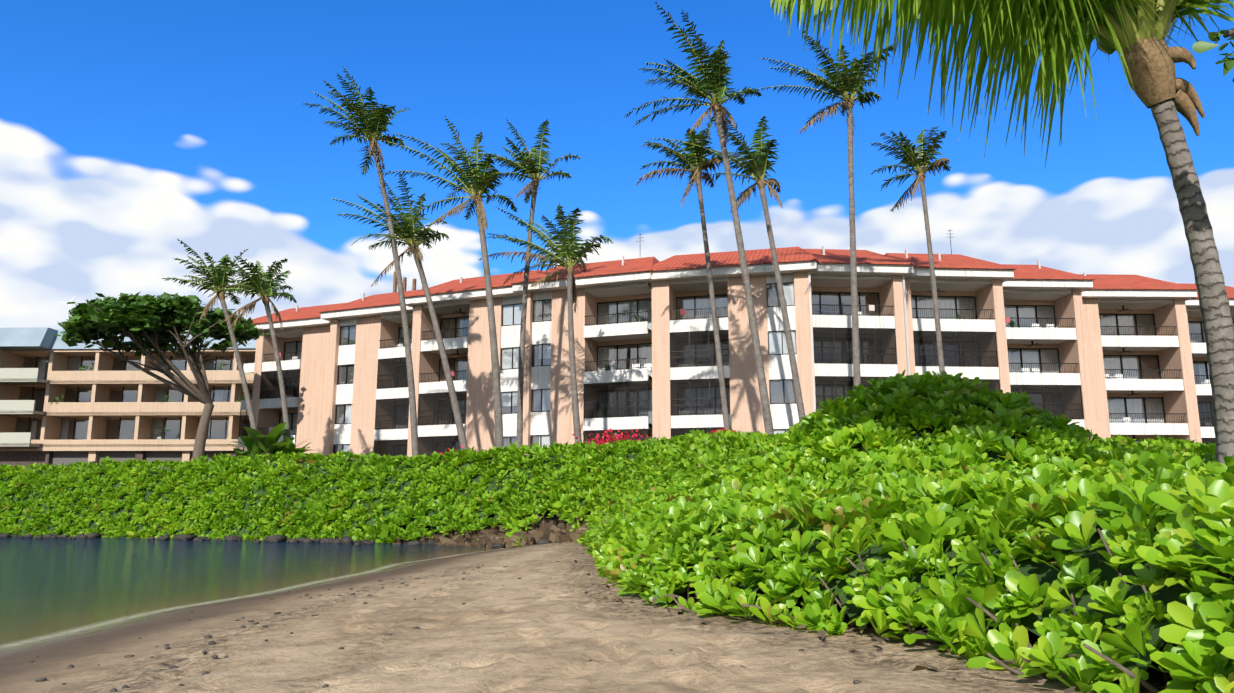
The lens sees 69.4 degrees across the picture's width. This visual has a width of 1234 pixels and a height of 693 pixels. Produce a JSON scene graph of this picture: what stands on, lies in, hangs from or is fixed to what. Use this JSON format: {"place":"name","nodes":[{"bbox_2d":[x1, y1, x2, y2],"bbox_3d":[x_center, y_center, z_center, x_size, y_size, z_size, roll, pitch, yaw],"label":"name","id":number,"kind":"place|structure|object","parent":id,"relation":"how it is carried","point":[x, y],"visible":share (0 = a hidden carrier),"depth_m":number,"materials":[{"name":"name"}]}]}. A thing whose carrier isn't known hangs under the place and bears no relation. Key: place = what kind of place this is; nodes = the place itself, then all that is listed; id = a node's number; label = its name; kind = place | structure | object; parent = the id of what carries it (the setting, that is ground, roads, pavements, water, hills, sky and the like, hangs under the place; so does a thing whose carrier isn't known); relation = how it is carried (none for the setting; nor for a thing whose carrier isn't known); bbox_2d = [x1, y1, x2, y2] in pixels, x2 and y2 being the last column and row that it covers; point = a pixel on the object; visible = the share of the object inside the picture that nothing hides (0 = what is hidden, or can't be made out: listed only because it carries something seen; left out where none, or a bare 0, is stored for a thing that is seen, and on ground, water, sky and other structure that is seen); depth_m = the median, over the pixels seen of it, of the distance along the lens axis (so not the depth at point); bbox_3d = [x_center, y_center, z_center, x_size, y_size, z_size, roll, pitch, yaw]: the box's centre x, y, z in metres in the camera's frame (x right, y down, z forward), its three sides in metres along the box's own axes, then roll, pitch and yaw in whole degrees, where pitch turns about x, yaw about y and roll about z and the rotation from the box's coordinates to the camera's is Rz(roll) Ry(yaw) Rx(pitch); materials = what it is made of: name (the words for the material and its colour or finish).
{"place":"outdoors","nodes":[
{"label":"outdoors","id":0,"kind":"place"},
{"bbox_2d":[0,536,505,648],"bbox_3d":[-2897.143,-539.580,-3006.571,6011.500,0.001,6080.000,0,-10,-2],"label":"sea water","id":1,"kind":"structure","parent":0,"point":[51,587],"depth_m":18.80,"materials":[{"name":"green liquid"}]},
{"bbox_2d":[0,501,1198,692],"bbox_3d":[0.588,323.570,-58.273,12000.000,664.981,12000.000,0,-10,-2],"label":"terrain","id":2,"kind":"structure","parent":0,"point":[527,633],"depth_m":6.03,"materials":[{"name":"beige sand"}]},
{"bbox_2d":[0,327,255,471],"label":"tan building","id":3,"kind":"structure","parent":2,"relation":"on","point":[61,402],"depth_m":85.62,"materials":[{"name":"paint"}]},
{"bbox_2d":[56,291,270,458],"bbox_3d":[-31.827,3.093,61.145,14.225,13.752,11.321,-2,-10,12],"label":"monkeypod tree","id":4,"kind":"object","parent":2,"relation":"on","point":[157,325],"visible":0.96,"depth_m":60.50,"materials":[{"name":"green plant"}]},
{"bbox_2d":[161,239,256,429],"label":"coconut palm","id":5,"kind":"object","parent":2,"relation":"on","point":[219,279],"visible":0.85,"depth_m":52.10,"materials":[{"name":"green plant"}]},
{"bbox_2d":[209,257,296,453],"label":"coconut palm","id":6,"kind":"object","parent":2,"relation":"on","point":[262,285],"visible":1,"depth_m":50.19,"materials":[{"name":"green plant"}]},
{"bbox_2d":[303,67,418,456],"bbox_3d":[-13.973,-3.753,46.889,6.358,21.953,5.396,9,-14,-41],"label":"coconut palm","id":7,"kind":"object","parent":2,"relation":"on","point":[373,124],"visible":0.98,"depth_m":47.33,"materials":[{"name":"green plant"}]},
{"bbox_2d":[332,173,467,450],"bbox_3d":[-11.781,-0.863,47.637,7.382,16.615,5.659,7,-12,-35],"label":"coconut palm","id":8,"kind":"object","parent":2,"relation":"on","point":[410,238],"visible":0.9,"depth_m":47.71,"materials":[{"name":"green plant"}]},
{"bbox_2d":[378,116,517,447],"bbox_3d":[-8.382,-2.344,44.696,6.577,18.397,6.506,-6,-12,32],"label":"coconut palm","id":9,"kind":"object","parent":2,"relation":"on","point":[477,186],"visible":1,"depth_m":45.20,"materials":[{"name":"green plant"}]},
{"bbox_2d":[0,532,955,691],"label":"rocks","id":10,"kind":"object","parent":2,"relation":"on","point":[346,539],"visible":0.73,"depth_m":33.93,"materials":[{"name":"brown stone"}]},
{"bbox_2d":[370,509,590,547],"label":"bank","id":11,"kind":"structure","parent":2,"relation":"on","point":[489,536],"depth_m":30.07,"materials":[{"name":"brown soil"}]},
{"bbox_2d":[225,422,735,462],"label":"garden plants","id":12,"kind":"object","parent":2,"relation":"on","point":[255,442],"visible":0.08,"depth_m":48.01,"materials":[{"name":"green plant"}]},
{"bbox_2d":[470,119,581,446],"bbox_3d":[-5.876,-2.609,50.180,5.978,20.849,5.097,10,-14,-43],"label":"coconut palm","id":13,"kind":"object","parent":2,"relation":"on","point":[526,163],"visible":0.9,"depth_m":50.73,"materials":[{"name":"green plant"}]},
{"bbox_2d":[478,203,612,442],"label":"coconut palm","id":14,"kind":"object","parent":2,"relation":"on","point":[564,251],"visible":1,"depth_m":46.97,"materials":[{"name":"green plant"}]},
{"bbox_2d":[0,401,1233,680],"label":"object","id":15,"kind":"object","parent":2,"relation":"on","point":[1048,573],"visible":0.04,"depth_m":11.71,"materials":[{"name":"green plant"}]},
{"bbox_2d":[0,429,1214,554],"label":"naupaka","id":16,"kind":"object","parent":15,"relation":"on","point":[663,464],"visible":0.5,"depth_m":35.98,"materials":[{"name":"green plant"}]},
{"bbox_2d":[587,369,1233,692],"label":"bush","id":17,"kind":"object","parent":15,"relation":"on","point":[1184,502],"visible":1,"depth_m":6.45,"materials":[{"name":"green plant"}]},
{"bbox_2d":[636,113,729,429],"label":"coconut palm","id":18,"kind":"object","parent":2,"relation":"on","point":[698,160],"visible":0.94,"depth_m":46.88,"materials":[{"name":"green plant"}]},
{"bbox_2d":[624,2,773,434],"bbox_3d":[2.956,-4.235,38.670,6.516,20.016,6.042,-10,-14,44],"label":"coconut palm","id":19,"kind":"object","parent":2,"relation":"on","point":[715,70],"visible":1,"depth_m":38.78,"materials":[{"name":"green plant"}]},
{"bbox_2d":[651,114,805,421],"bbox_3d":[5.454,-2.526,45.534,6.625,19.087,6.280,-10,-14,44],"label":"coconut palm","id":20,"kind":"object","parent":2,"relation":"on","point":[760,164],"visible":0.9,"depth_m":45.84,"materials":[{"name":"green plant"}]},
{"bbox_2d":[237,229,1233,461],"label":"condo","id":21,"kind":"structure","parent":2,"relation":"on","point":[1103,356],"depth_m":56.74,"materials":[{"name":"paint"}]},
{"bbox_2d":[758,31,895,389],"bbox_3d":[10.432,-4.640,44.048,6.467,22.680,6.487,0,-10,-2],"label":"coconut palm","id":22,"kind":"object","parent":2,"relation":"on","point":[853,76],"visible":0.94,"depth_m":44.68,"materials":[{"name":"green plant"}]},
{"bbox_2d":[565,546,1197,692],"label":"dead leaves","id":23,"kind":"object","parent":2,"relation":"on","point":[1166,675],"visible":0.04,"depth_m":5.78,"materials":[{"name":"brown plant"}]},
{"bbox_2d":[871,126,951,394],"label":"coconut palm","id":24,"kind":"object","parent":2,"relation":"on","point":[909,155],"visible":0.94,"depth_m":48.42,"materials":[{"name":"green plant"}]},
{"bbox_2d":[770,0,1233,463],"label":"coconut palm","id":25,"kind":"object","parent":2,"relation":"on","point":[1134,33],"visible":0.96,"depth_m":7.92,"materials":[{"name":"green plant"}]},
{"bbox_2d":[0,121,1233,329],"bbox_3d":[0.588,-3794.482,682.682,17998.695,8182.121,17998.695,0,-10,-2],"label":"cloud","id":26,"kind":"structure","parent":0,"point":[102,227],"depth_m":7977.45,"materials":[{"name":"white"}]},
{"bbox_2d":[0,0,1233,279],"label":"sky","id":27,"kind":"structure","parent":0,"point":[127,82],"materials":[{"name":"blue"}]},
{"bbox_2d":[591,511,1196,692],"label":"branches","id":28,"kind":"object","parent":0,"point":[1148,686],"visible":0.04,"depth_m":4.76,"materials":[{"name":"brown wood"}]},
{"bbox_2d":[1192,13,1233,81],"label":"plumeria branch","id":29,"kind":"object","parent":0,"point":[1203,46],"visible":1,"depth_m":6.88,"materials":[{"name":"green plant"}]}
]}

